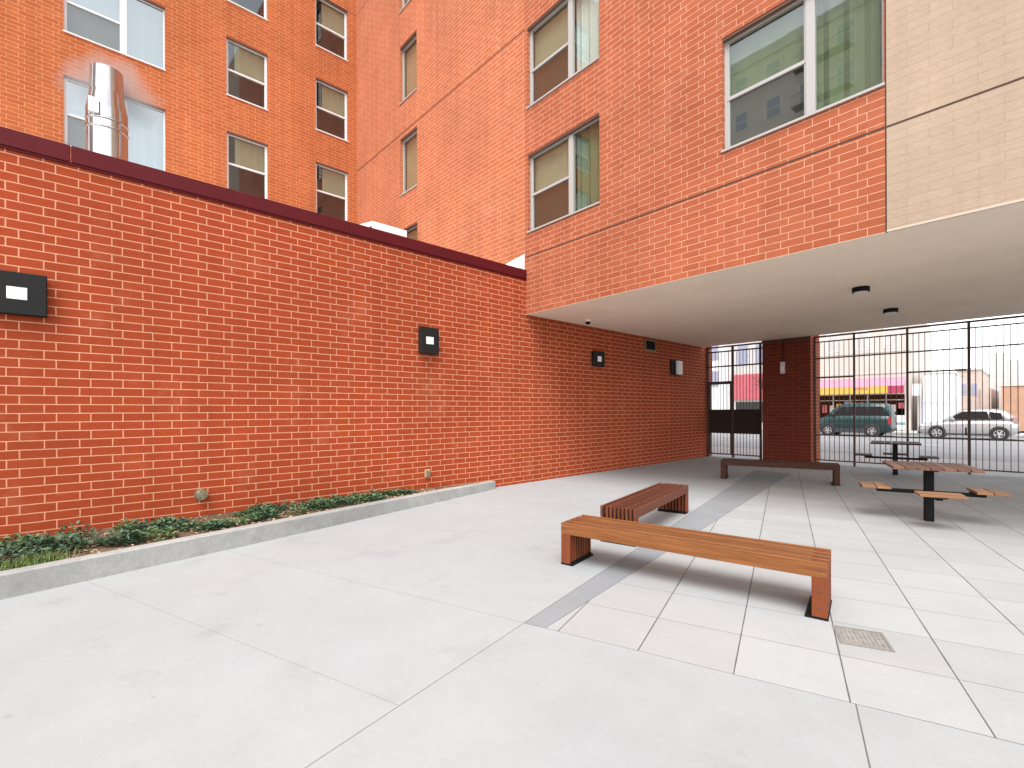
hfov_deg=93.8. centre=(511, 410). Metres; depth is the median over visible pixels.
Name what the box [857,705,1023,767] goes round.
courtyard slab
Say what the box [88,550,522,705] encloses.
courtyard slab
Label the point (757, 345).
window
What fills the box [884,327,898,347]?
window
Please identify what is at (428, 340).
wall lamp
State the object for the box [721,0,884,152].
window
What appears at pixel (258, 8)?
window
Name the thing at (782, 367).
pier light
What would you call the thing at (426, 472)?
outlet box
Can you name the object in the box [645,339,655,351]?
vent grille
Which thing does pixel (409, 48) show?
window
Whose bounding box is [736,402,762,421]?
shop window
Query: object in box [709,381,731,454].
door leaf
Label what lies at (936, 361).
sky
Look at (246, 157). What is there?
window
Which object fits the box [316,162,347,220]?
window
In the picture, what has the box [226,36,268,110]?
window
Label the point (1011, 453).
road
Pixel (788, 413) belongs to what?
brick pier
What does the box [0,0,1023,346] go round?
apartment building
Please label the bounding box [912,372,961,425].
white building
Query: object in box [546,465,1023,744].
paving tiles
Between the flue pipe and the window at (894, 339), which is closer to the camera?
the flue pipe
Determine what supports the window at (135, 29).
in the apartment building at (706, 172)
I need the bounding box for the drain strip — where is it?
[525,470,789,627]
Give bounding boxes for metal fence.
[814,315,1023,473]
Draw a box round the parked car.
[917,409,1019,438]
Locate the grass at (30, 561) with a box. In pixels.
[0,546,94,570]
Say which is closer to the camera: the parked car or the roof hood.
the roof hood
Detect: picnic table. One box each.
[855,440,938,474]
[859,460,1011,521]
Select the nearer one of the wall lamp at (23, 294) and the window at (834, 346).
the wall lamp at (23, 294)
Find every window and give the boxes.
[63,0,165,70]
[64,75,164,170]
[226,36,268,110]
[227,0,267,20]
[227,131,267,198]
[315,0,347,61]
[316,78,348,141]
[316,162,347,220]
[398,0,410,13]
[399,30,416,104]
[399,126,416,196]
[404,222,416,239]
[526,0,598,108]
[527,113,599,233]
[712,345,718,360]
[712,371,718,386]
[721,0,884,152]
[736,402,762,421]
[738,345,747,364]
[756,344,758,362]
[819,394,904,417]
[826,333,838,352]
[856,330,868,349]
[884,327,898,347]
[961,384,965,394]
[972,383,976,394]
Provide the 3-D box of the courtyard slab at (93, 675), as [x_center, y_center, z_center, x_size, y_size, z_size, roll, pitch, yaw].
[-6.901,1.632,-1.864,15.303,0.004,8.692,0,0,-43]
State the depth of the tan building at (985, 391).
37.55 m
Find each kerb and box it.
[0,481,494,599]
[762,429,1023,437]
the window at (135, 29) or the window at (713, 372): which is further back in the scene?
the window at (713, 372)
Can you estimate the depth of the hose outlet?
6.44 m
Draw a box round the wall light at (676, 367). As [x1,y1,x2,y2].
[670,359,682,374]
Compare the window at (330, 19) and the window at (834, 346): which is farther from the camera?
the window at (834, 346)
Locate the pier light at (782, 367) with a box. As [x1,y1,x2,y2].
[780,362,784,373]
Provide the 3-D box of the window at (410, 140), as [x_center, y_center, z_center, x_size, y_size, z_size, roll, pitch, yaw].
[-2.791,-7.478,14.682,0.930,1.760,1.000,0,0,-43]
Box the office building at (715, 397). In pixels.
[712,345,727,409]
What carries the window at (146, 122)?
in the apartment building at (706, 172)
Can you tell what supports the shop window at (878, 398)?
in the shop building at (842, 367)
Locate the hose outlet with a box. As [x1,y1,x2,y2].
[194,489,207,500]
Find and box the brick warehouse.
[1001,383,1023,430]
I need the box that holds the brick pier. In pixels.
[762,335,819,461]
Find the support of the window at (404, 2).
in the apartment building at (706, 172)
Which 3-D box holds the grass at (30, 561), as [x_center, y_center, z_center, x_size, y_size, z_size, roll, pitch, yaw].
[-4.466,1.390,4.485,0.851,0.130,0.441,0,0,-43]
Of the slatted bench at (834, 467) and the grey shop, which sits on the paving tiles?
the slatted bench at (834, 467)
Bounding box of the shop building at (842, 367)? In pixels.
[819,324,929,430]
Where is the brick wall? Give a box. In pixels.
[0,126,711,541]
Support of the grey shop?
on the sidewalk at (904, 431)
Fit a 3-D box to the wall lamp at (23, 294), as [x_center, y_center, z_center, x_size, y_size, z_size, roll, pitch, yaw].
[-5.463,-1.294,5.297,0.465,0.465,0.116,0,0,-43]
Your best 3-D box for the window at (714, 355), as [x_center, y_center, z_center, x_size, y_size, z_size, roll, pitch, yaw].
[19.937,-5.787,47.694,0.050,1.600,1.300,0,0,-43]
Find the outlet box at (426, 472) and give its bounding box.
[424,469,429,476]
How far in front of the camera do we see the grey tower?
46.22 m
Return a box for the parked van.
[820,403,895,435]
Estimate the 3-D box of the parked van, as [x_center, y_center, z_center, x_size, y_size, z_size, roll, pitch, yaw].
[23.150,0.585,32.373,2.180,2.231,4.290,0,0,-43]
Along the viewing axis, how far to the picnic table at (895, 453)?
11.63 m
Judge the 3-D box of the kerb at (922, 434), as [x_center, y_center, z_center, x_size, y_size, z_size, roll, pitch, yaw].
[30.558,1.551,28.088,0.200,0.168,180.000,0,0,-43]
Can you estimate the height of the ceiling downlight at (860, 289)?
0.090 m
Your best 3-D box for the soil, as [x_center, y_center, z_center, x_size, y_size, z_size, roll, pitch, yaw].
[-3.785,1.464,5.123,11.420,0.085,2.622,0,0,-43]
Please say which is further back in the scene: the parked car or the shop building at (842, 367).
the shop building at (842, 367)
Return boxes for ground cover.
[0,487,418,566]
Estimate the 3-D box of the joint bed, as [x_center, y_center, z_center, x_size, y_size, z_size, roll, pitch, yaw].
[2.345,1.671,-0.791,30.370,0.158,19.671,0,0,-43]
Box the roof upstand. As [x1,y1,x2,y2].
[506,254,524,269]
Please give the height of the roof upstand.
0.690 m
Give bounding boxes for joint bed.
[87,473,1021,767]
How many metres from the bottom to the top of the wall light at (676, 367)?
0.480 m
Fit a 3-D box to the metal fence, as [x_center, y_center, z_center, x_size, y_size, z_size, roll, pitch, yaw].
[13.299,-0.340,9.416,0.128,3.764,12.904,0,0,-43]
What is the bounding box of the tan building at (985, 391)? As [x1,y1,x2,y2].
[957,368,998,410]
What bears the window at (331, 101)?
in the apartment building at (706, 172)
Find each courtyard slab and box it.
[0,581,397,767]
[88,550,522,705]
[226,456,763,622]
[307,623,868,767]
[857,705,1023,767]
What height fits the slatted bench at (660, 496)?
0.436 m
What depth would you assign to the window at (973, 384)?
37.47 m
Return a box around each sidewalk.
[712,447,1023,476]
[762,427,1023,435]
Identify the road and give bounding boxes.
[712,431,1023,462]
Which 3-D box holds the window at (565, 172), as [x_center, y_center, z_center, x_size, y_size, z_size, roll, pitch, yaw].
[1.336,-4.813,10.157,0.930,1.735,2.028,0,0,-41]
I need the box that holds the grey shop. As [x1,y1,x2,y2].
[728,341,762,426]
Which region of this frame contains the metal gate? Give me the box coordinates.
[706,342,761,459]
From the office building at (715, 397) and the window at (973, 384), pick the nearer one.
the window at (973, 384)
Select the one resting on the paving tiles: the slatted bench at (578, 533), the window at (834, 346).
the slatted bench at (578, 533)
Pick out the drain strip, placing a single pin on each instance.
(738, 493)
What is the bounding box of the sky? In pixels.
[927,314,1023,387]
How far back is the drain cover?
3.34 m
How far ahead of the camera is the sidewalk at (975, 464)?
14.62 m
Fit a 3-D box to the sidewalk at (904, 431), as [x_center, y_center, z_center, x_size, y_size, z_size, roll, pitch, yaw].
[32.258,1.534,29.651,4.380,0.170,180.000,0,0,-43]
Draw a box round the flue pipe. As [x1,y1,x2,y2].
[85,63,128,160]
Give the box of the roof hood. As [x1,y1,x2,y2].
[360,221,406,236]
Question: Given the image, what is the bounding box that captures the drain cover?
[832,625,895,652]
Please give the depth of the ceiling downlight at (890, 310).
10.20 m
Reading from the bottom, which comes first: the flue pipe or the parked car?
the parked car
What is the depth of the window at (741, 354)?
44.55 m
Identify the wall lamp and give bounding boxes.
[0,270,46,317]
[419,326,438,354]
[592,351,604,366]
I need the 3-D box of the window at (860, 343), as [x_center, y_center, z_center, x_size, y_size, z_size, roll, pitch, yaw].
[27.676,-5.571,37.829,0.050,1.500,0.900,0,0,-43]
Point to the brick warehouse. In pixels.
(1015, 387)
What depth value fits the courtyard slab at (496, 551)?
5.81 m
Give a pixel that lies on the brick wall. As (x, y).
(186, 338)
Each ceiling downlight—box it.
[852,286,869,293]
[883,308,897,313]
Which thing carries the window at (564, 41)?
in the apartment building at (706, 172)
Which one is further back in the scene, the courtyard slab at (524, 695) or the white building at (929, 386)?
the white building at (929, 386)
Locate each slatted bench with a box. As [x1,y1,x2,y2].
[561,515,831,620]
[600,482,687,546]
[721,458,839,485]
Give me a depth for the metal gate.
15.91 m
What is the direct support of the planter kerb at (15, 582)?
on the courtyard slab at (496, 551)
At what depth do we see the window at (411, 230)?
14.55 m
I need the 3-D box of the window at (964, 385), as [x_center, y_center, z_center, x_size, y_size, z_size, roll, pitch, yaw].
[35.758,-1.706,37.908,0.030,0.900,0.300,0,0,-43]
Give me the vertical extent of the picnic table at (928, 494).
0.800 m
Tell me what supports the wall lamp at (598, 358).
attached to the brick wall
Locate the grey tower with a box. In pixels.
[991,337,1018,408]
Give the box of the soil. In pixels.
[1,483,473,568]

